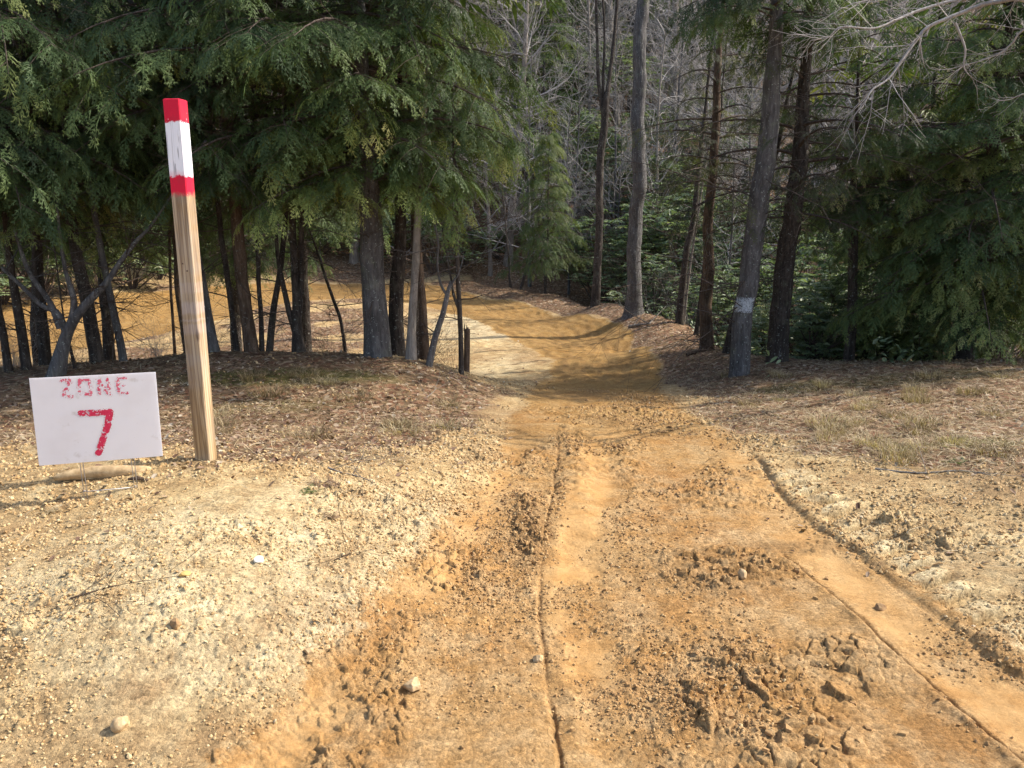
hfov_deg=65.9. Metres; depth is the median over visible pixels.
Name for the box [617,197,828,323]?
evergreen bush
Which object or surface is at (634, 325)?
fallen branch
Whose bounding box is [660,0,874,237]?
bare tree
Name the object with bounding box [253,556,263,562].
stone
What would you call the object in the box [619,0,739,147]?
bare tree
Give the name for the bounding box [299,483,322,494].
weed
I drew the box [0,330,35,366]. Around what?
bare shrub
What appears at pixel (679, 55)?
hemlock tree
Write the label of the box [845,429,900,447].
grass tuft
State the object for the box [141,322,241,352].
bare shrub
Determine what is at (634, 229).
bare tree
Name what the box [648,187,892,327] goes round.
evergreen bush
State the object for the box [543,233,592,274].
evergreen bush
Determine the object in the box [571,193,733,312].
evergreen bush
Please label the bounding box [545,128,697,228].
evergreen bush
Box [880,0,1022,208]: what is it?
bare tree
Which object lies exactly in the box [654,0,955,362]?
hemlock tree
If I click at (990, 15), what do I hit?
bare tree
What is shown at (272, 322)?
hemlock tree
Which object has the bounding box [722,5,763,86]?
hemlock tree
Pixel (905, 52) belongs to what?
bare tree
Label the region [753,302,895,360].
evergreen bush
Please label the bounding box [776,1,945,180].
bare tree
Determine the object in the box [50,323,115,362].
bare shrub
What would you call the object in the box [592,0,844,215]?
bare tree
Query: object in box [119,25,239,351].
hemlock tree
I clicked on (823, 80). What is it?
bare tree
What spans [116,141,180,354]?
sapling
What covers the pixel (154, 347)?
bare shrub
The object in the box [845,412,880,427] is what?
grass tuft
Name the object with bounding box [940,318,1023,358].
evergreen bush
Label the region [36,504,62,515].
weed
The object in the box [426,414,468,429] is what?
grass tuft
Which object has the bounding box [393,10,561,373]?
hemlock tree
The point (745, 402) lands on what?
grass tuft
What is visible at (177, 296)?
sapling
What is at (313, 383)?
grass tuft
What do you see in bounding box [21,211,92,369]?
sapling
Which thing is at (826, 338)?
evergreen bush
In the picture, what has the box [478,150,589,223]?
evergreen bush
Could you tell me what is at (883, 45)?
bare tree
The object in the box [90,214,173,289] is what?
evergreen bush
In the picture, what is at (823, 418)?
grass tuft
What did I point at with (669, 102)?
bare tree
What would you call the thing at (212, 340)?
hemlock tree
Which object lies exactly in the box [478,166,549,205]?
bare shrub
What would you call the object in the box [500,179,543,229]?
bare shrub
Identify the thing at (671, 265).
evergreen bush
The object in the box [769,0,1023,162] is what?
bare tree
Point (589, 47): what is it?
bare tree
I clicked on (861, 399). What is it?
grass tuft
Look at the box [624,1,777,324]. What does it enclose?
bare tree
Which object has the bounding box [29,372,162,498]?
yard sign
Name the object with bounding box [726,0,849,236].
bare tree
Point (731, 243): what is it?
bare tree
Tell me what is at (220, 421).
grass tuft
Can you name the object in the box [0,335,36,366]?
bare shrub
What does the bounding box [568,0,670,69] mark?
bare tree
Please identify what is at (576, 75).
bare tree
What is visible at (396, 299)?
hemlock tree
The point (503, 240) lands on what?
evergreen bush
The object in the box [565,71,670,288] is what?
bare tree
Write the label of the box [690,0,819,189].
bare tree
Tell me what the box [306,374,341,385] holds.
grass tuft
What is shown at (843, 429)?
grass tuft
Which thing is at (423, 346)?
hemlock tree
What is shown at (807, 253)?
evergreen bush
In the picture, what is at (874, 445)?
grass tuft
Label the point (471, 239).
evergreen bush
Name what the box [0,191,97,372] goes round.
hemlock tree
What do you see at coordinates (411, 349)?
hemlock tree
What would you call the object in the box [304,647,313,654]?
stone
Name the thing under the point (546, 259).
young hemlock
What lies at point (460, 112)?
bare tree
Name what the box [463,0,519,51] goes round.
hemlock tree
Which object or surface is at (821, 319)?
evergreen bush
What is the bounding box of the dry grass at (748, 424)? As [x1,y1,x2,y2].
[0,344,1023,623]
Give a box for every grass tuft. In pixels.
[171,404,241,417]
[177,411,253,427]
[185,419,242,434]
[229,366,266,381]
[236,382,304,398]
[259,420,339,441]
[278,365,335,379]
[287,378,318,388]
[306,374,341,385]
[326,387,379,401]
[372,416,431,435]
[377,411,416,428]
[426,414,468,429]
[431,395,466,405]
[434,396,463,414]
[716,370,728,377]
[727,396,770,406]
[762,367,781,374]
[766,394,790,401]
[769,369,796,378]
[786,407,858,428]
[801,417,855,430]
[808,377,831,387]
[812,424,851,441]
[816,422,858,435]
[828,434,943,450]
[842,388,878,396]
[845,401,881,409]
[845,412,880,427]
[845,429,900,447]
[850,396,884,403]
[871,440,936,465]
[872,437,926,456]
[874,405,909,418]
[889,408,969,426]
[895,417,939,436]
[897,387,935,398]
[901,381,937,393]
[902,391,943,403]
[904,433,952,452]
[909,365,950,378]
[915,429,995,445]
[945,382,1001,395]
[963,438,1023,457]
[972,405,1017,416]
[978,369,1022,379]
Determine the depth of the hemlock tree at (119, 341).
8.78 m
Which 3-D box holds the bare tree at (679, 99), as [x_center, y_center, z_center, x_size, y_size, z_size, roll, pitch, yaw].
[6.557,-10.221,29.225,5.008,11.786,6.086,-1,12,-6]
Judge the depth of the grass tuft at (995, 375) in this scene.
8.22 m
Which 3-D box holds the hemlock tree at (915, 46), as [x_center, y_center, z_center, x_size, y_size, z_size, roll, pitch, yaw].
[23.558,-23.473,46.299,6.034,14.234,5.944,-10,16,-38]
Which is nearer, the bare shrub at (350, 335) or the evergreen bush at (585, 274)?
the bare shrub at (350, 335)
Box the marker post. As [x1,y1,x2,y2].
[163,98,216,460]
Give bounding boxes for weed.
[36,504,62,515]
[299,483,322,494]
[311,475,338,486]
[322,511,339,518]
[944,457,967,464]
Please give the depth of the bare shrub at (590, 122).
37.32 m
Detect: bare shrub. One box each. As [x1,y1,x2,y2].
[0,291,85,366]
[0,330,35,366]
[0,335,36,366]
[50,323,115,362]
[131,310,181,356]
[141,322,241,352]
[160,307,265,353]
[172,298,316,350]
[285,306,361,352]
[317,308,406,352]
[344,305,481,358]
[387,199,518,264]
[418,325,494,370]
[474,172,532,216]
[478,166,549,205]
[482,115,589,195]
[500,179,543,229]
[537,186,608,222]
[546,104,623,155]
[557,186,630,231]
[560,182,665,238]
[570,183,595,217]
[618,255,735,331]
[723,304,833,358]
[880,340,1021,359]
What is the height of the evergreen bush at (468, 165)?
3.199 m
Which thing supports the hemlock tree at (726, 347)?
on the ground at (160, 704)
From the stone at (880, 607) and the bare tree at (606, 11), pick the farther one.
the bare tree at (606, 11)
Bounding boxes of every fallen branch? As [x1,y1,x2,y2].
[44,547,200,619]
[300,483,396,581]
[419,371,455,397]
[593,299,675,327]
[673,323,725,355]
[875,420,1023,478]
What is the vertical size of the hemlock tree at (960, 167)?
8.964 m
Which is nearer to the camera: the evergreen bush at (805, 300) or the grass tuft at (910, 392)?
the grass tuft at (910, 392)
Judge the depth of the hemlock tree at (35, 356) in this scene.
13.45 m
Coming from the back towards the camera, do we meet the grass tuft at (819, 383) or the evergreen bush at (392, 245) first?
the evergreen bush at (392, 245)
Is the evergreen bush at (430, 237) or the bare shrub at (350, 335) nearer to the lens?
the bare shrub at (350, 335)
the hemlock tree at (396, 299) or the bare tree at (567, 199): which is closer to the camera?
the hemlock tree at (396, 299)
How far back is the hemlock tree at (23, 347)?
7.56 m
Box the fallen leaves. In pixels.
[0,217,1023,576]
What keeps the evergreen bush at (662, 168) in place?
on the ground at (160, 704)
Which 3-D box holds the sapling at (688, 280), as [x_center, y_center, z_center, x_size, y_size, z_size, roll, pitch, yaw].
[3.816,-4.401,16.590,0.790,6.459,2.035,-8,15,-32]
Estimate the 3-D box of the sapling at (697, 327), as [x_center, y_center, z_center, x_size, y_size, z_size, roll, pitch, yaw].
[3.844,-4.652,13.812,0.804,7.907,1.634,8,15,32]
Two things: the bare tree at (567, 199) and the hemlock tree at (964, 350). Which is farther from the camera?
the bare tree at (567, 199)
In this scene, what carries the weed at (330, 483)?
on the ground at (160, 704)
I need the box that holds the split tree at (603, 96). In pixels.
[567,0,634,307]
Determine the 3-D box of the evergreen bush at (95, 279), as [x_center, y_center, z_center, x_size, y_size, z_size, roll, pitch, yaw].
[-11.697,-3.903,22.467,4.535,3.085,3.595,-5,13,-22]
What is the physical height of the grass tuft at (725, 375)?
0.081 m
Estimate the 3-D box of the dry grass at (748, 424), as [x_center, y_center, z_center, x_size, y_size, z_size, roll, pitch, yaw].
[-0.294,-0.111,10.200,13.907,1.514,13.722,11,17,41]
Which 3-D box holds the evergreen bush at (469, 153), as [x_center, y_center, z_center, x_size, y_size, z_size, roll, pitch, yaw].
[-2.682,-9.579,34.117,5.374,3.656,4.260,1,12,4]
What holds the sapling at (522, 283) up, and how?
on the ground at (160, 704)
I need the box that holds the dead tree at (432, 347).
[388,205,512,366]
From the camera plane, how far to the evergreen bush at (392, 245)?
30.41 m
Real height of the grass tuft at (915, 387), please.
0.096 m
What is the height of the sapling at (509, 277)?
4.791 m
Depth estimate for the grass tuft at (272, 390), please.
7.46 m
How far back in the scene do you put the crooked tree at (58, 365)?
8.17 m
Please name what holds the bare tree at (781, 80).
on the ground at (160, 704)
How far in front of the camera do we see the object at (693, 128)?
34.18 m
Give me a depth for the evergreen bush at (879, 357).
11.71 m
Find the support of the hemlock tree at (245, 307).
on the ground at (160, 704)
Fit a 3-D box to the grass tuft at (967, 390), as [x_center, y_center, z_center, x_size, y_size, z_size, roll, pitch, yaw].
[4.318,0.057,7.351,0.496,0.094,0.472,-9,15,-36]
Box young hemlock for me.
[494,114,593,292]
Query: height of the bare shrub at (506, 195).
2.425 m
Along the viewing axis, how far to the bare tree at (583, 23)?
43.27 m
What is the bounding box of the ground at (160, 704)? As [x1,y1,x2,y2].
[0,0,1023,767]
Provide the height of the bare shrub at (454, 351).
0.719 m
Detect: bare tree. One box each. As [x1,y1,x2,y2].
[319,23,396,263]
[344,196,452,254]
[387,7,516,225]
[416,0,493,215]
[440,0,498,153]
[446,0,558,275]
[448,0,595,286]
[452,0,524,124]
[452,0,558,162]
[453,0,536,138]
[453,0,618,266]
[479,0,587,181]
[485,41,611,294]
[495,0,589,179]
[495,0,601,96]
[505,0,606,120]
[506,0,626,264]
[522,0,693,292]
[527,0,670,150]
[544,0,620,74]
[552,0,662,148]
[554,0,739,322]
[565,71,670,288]
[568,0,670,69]
[579,1,670,109]
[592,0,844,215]
[604,0,737,311]
[605,0,696,128]
[605,0,791,150]
[607,0,802,177]
[619,0,705,116]
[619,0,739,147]
[619,1,671,58]
[620,0,747,266]
[622,53,805,327]
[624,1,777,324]
[642,2,821,314]
[646,0,788,222]
[646,12,680,82]
[657,2,762,95]
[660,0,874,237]
[665,1,750,151]
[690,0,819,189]
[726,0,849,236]
[726,1,839,141]
[740,2,818,136]
[742,1,870,112]
[751,1,888,247]
[761,0,865,117]
[763,1,862,207]
[765,0,928,335]
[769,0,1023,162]
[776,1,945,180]
[779,0,878,182]
[793,0,940,125]
[809,0,954,284]
[820,0,957,271]
[820,2,929,192]
[826,0,978,169]
[842,0,1004,181]
[842,1,915,135]
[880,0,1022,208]
[901,0,992,105]
[919,0,1023,147]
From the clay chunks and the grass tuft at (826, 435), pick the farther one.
the grass tuft at (826, 435)
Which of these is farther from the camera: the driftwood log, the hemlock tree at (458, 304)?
the hemlock tree at (458, 304)
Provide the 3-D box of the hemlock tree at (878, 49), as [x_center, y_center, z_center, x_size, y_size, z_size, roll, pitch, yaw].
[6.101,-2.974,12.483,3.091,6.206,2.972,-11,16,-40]
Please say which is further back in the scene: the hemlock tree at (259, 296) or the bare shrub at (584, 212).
the bare shrub at (584, 212)
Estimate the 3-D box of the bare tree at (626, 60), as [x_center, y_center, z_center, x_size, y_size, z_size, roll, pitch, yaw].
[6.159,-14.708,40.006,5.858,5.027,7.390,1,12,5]
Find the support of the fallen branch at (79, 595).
on the ground at (160, 704)
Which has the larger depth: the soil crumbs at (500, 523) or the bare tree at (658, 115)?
the bare tree at (658, 115)
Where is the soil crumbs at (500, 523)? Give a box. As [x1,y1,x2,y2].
[0,351,1023,767]
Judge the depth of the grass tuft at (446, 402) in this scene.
7.46 m
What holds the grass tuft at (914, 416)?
on the ground at (160, 704)
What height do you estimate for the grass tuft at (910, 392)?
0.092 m
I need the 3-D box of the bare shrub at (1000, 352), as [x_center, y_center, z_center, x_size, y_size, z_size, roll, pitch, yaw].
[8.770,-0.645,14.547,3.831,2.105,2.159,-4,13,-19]
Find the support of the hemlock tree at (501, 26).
on the ground at (160, 704)
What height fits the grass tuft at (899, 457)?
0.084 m
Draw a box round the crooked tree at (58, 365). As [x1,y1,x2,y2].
[0,140,233,376]
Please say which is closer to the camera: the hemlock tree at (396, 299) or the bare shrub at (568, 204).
the hemlock tree at (396, 299)
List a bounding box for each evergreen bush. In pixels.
[0,227,70,305]
[0,231,110,303]
[0,279,20,295]
[15,251,115,295]
[67,215,173,290]
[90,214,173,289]
[127,215,173,279]
[155,218,216,259]
[223,226,271,258]
[249,203,338,254]
[279,213,351,254]
[308,205,394,254]
[355,211,434,266]
[383,188,464,248]
[406,205,485,275]
[436,210,499,268]
[437,123,508,203]
[457,141,544,213]
[463,220,525,258]
[464,128,562,209]
[473,47,608,125]
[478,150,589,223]
[524,109,623,201]
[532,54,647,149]
[538,216,661,300]
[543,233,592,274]
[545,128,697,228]
[551,148,724,260]
[566,240,666,303]
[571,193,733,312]
[572,195,745,303]
[574,153,705,276]
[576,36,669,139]
[580,233,699,316]
[586,105,759,227]
[591,160,780,275]
[601,227,740,325]
[602,252,715,320]
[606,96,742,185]
[608,184,778,305]
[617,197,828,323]
[641,240,809,334]
[642,191,864,307]
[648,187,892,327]
[651,275,770,348]
[665,267,818,342]
[696,268,828,352]
[712,283,890,358]
[713,304,794,356]
[715,221,882,360]
[719,307,818,359]
[732,255,875,352]
[752,274,893,360]
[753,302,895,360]
[755,275,865,358]
[789,253,990,358]
[789,291,920,360]
[795,222,1022,360]
[795,244,1022,361]
[857,309,953,361]
[863,316,954,361]
[914,276,1023,359]
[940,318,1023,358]
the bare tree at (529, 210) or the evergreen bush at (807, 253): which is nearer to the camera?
the evergreen bush at (807, 253)
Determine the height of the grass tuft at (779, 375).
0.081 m
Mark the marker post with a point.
(185, 221)
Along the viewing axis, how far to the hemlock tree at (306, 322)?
11.39 m
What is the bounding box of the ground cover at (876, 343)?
[620,302,1005,376]
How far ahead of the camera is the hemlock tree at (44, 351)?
8.22 m
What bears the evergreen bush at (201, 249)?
on the ground at (160, 704)
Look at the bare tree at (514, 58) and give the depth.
34.32 m
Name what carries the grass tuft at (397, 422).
on the ground at (160, 704)
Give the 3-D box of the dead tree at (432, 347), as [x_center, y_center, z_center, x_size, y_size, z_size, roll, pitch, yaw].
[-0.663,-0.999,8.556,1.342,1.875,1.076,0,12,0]
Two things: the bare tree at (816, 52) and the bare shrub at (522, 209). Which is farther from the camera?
the bare tree at (816, 52)
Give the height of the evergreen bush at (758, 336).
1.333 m
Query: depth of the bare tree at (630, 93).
43.44 m
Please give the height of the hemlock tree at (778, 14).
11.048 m
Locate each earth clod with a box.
[169,618,181,629]
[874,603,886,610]
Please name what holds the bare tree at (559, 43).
on the ground at (160, 704)
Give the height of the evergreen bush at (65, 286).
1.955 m
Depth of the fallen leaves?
6.90 m
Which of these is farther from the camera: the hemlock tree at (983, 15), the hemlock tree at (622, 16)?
the hemlock tree at (622, 16)
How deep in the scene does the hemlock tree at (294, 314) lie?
7.66 m
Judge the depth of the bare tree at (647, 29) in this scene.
49.86 m
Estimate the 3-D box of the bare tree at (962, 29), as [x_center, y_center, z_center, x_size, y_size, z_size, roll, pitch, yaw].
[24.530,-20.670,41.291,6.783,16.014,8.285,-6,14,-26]
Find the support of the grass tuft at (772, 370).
on the ground at (160, 704)
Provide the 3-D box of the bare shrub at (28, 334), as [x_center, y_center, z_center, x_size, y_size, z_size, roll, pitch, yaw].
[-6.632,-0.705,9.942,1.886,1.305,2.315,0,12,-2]
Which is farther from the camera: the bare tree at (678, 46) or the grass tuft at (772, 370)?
the bare tree at (678, 46)
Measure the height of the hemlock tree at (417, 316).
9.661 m
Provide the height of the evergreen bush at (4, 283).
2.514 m
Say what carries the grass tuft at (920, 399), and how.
on the ground at (160, 704)
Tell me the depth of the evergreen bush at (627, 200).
28.92 m
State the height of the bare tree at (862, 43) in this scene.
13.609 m
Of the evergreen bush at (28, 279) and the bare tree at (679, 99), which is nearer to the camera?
the evergreen bush at (28, 279)
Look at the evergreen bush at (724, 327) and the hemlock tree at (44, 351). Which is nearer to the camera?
the hemlock tree at (44, 351)
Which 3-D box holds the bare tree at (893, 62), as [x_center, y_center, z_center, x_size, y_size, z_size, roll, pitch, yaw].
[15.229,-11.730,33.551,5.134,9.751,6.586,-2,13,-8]
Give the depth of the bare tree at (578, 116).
29.02 m
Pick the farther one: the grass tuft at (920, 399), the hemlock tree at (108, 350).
the hemlock tree at (108, 350)
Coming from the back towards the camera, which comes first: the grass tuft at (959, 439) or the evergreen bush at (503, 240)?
the evergreen bush at (503, 240)
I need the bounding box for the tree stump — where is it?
[464,323,469,372]
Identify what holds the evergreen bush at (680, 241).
on the ground at (160, 704)
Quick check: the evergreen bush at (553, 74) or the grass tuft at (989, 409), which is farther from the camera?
the evergreen bush at (553, 74)
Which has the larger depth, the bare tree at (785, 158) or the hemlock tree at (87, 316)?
the bare tree at (785, 158)
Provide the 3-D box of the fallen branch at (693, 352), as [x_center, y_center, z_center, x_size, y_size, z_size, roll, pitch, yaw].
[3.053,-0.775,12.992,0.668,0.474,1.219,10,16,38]
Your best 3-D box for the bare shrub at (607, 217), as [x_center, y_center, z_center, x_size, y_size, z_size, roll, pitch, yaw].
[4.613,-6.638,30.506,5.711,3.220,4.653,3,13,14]
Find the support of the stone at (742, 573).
on the dirt track
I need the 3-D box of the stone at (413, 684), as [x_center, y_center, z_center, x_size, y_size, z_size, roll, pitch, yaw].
[-0.341,1.022,2.679,0.058,0.051,0.054,-10,16,-38]
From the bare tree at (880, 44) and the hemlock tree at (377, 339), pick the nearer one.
the hemlock tree at (377, 339)
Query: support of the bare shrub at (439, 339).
on the ground at (160, 704)
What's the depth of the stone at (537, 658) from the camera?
2.85 m
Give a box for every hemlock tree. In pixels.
[0,0,220,369]
[0,0,227,361]
[0,0,231,366]
[0,0,250,363]
[0,4,126,365]
[0,4,147,313]
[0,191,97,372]
[1,0,351,352]
[11,8,229,369]
[22,0,494,352]
[49,0,364,351]
[91,0,356,351]
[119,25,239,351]
[133,0,561,357]
[159,0,396,351]
[163,3,280,350]
[201,6,401,351]
[212,0,559,356]
[324,3,550,359]
[339,1,499,358]
[344,3,441,224]
[390,72,474,359]
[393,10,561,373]
[449,0,548,139]
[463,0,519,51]
[510,1,584,27]
[551,0,630,86]
[553,0,1004,396]
[572,0,656,39]
[575,1,814,350]
[624,0,695,55]
[648,2,726,112]
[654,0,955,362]
[688,4,841,353]
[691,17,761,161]
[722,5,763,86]
[760,0,852,98]
[769,0,952,360]
[798,0,1003,360]
[804,5,1023,361]
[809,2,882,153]
[816,0,1023,364]
[851,0,955,95]
[857,2,1023,353]
[882,4,1023,358]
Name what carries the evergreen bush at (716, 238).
on the ground at (160, 704)
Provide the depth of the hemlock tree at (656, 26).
51.58 m
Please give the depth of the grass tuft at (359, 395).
7.43 m
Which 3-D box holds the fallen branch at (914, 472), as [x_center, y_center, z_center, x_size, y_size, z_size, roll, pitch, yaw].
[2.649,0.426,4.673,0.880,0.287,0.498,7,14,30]
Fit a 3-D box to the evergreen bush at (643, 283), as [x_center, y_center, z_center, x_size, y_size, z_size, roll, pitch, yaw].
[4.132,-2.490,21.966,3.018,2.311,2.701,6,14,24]
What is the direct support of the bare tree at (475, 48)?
on the ground at (160, 704)
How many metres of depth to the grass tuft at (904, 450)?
5.19 m
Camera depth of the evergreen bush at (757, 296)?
18.31 m
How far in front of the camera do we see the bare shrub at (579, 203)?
32.85 m
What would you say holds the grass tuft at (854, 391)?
on the ground at (160, 704)
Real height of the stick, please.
0.028 m
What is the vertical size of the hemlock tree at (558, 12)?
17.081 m
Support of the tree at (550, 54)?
on the ground at (160, 704)
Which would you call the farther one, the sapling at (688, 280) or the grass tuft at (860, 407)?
the sapling at (688, 280)
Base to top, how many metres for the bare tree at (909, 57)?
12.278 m
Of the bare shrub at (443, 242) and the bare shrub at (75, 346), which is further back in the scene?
the bare shrub at (443, 242)
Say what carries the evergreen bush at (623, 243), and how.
on the ground at (160, 704)
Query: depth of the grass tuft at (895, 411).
6.58 m
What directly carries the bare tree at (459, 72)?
on the ground at (160, 704)
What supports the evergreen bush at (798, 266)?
on the ground at (160, 704)
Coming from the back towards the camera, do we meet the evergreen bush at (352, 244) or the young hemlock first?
the evergreen bush at (352, 244)
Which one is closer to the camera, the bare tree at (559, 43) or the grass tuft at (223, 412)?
the grass tuft at (223, 412)
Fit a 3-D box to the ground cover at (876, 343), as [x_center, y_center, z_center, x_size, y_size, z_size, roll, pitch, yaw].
[9.811,-0.927,17.547,13.714,2.694,16.699,0,12,0]
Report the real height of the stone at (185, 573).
0.026 m
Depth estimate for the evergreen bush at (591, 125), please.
32.42 m
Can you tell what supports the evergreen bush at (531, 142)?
on the ground at (160, 704)
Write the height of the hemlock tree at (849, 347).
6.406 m
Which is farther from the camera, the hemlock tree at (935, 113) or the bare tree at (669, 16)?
the bare tree at (669, 16)
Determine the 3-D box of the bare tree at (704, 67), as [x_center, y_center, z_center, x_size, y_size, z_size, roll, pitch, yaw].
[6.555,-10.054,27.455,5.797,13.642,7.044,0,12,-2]
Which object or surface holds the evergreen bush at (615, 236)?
on the ground at (160, 704)
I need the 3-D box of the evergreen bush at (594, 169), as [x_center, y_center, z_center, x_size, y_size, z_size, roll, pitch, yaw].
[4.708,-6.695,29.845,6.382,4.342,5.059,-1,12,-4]
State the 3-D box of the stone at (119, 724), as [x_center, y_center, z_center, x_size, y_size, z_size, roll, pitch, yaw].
[-1.210,1.052,2.438,0.057,0.056,0.048,-12,17,-42]
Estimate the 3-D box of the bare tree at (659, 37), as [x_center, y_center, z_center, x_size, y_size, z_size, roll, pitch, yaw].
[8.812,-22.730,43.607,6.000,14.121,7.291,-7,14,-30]
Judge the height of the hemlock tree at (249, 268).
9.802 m
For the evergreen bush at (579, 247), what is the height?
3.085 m
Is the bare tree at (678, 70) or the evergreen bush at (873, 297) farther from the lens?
the bare tree at (678, 70)
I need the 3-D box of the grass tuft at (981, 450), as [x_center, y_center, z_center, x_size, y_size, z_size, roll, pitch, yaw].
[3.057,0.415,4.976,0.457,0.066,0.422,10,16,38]
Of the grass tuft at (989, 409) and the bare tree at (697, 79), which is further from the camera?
the bare tree at (697, 79)
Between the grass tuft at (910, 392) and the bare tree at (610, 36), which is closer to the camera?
the grass tuft at (910, 392)
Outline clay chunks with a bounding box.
[379,477,997,767]
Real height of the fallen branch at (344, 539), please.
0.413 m
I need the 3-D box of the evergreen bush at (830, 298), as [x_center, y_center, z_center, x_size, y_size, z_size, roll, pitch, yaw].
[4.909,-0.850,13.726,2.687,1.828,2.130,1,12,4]
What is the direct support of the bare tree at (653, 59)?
on the ground at (160, 704)
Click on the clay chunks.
(788, 728)
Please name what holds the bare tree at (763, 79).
on the ground at (160, 704)
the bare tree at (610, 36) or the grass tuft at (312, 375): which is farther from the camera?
the bare tree at (610, 36)
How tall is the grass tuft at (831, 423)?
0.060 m
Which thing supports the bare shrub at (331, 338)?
on the ground at (160, 704)
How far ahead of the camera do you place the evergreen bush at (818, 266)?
18.89 m
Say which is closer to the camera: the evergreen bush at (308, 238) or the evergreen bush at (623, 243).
the evergreen bush at (623, 243)
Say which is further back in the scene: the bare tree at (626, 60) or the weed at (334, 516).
the bare tree at (626, 60)
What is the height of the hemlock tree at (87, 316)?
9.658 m
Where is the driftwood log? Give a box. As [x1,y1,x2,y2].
[53,465,151,480]
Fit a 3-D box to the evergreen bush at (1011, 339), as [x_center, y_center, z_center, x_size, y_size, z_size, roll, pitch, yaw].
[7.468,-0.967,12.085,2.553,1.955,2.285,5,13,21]
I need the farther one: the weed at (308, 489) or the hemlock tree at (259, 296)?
the hemlock tree at (259, 296)
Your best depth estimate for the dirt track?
3.04 m
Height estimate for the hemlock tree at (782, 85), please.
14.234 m
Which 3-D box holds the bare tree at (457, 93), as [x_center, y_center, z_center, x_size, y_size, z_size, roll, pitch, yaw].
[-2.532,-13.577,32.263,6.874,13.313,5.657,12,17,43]
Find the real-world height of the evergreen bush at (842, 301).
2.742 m
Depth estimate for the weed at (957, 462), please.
4.85 m
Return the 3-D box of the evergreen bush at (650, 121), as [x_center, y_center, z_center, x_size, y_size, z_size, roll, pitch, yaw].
[6.418,-8.426,31.323,7.726,5.256,6.124,6,14,24]
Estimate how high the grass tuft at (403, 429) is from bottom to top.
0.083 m
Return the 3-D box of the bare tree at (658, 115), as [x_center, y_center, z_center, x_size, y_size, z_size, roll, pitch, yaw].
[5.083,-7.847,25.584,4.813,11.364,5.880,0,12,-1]
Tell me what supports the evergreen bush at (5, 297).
on the ground at (160, 704)
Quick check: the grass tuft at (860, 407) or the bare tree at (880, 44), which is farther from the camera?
the bare tree at (880, 44)
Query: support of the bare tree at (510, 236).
on the ground at (160, 704)
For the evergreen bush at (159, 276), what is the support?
on the ground at (160, 704)
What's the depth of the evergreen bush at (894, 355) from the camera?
12.16 m
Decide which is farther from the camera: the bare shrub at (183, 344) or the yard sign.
the bare shrub at (183, 344)
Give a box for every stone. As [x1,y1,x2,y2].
[110,716,129,733]
[178,571,190,576]
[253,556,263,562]
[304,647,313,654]
[403,677,420,691]
[533,655,542,662]
[738,568,746,578]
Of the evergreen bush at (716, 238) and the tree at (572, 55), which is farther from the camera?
the tree at (572, 55)
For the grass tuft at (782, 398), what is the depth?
7.95 m
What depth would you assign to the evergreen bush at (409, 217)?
31.38 m
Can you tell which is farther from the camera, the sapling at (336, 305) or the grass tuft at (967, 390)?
the sapling at (336, 305)
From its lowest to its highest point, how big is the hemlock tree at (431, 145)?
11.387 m
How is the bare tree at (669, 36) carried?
on the ground at (160, 704)
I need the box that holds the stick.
[128,476,148,480]
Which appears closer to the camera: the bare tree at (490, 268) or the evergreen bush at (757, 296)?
the evergreen bush at (757, 296)
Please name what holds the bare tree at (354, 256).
on the ground at (160, 704)
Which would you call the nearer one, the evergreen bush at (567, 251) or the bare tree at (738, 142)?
the bare tree at (738, 142)
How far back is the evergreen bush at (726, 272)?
18.96 m
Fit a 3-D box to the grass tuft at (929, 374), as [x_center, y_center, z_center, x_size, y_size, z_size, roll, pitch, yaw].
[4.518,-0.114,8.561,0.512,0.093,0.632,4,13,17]
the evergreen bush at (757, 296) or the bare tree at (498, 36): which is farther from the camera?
the bare tree at (498, 36)
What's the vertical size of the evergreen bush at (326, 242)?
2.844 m
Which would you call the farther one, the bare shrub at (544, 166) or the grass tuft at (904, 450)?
the bare shrub at (544, 166)
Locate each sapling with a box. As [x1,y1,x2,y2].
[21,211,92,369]
[116,116,206,351]
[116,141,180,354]
[246,205,408,352]
[490,167,519,287]
[520,130,551,290]
[661,121,733,323]
[693,19,747,335]
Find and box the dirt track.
[0,282,1023,767]
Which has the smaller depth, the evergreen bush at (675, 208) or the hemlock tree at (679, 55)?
the evergreen bush at (675, 208)
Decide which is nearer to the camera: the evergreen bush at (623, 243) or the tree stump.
the tree stump
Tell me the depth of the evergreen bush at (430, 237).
29.62 m
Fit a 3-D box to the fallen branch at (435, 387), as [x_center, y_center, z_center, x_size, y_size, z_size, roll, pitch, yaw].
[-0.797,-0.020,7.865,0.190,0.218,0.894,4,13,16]
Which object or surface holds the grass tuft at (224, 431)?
on the ground at (160, 704)
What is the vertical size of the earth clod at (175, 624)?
0.044 m
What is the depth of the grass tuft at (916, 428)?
5.86 m

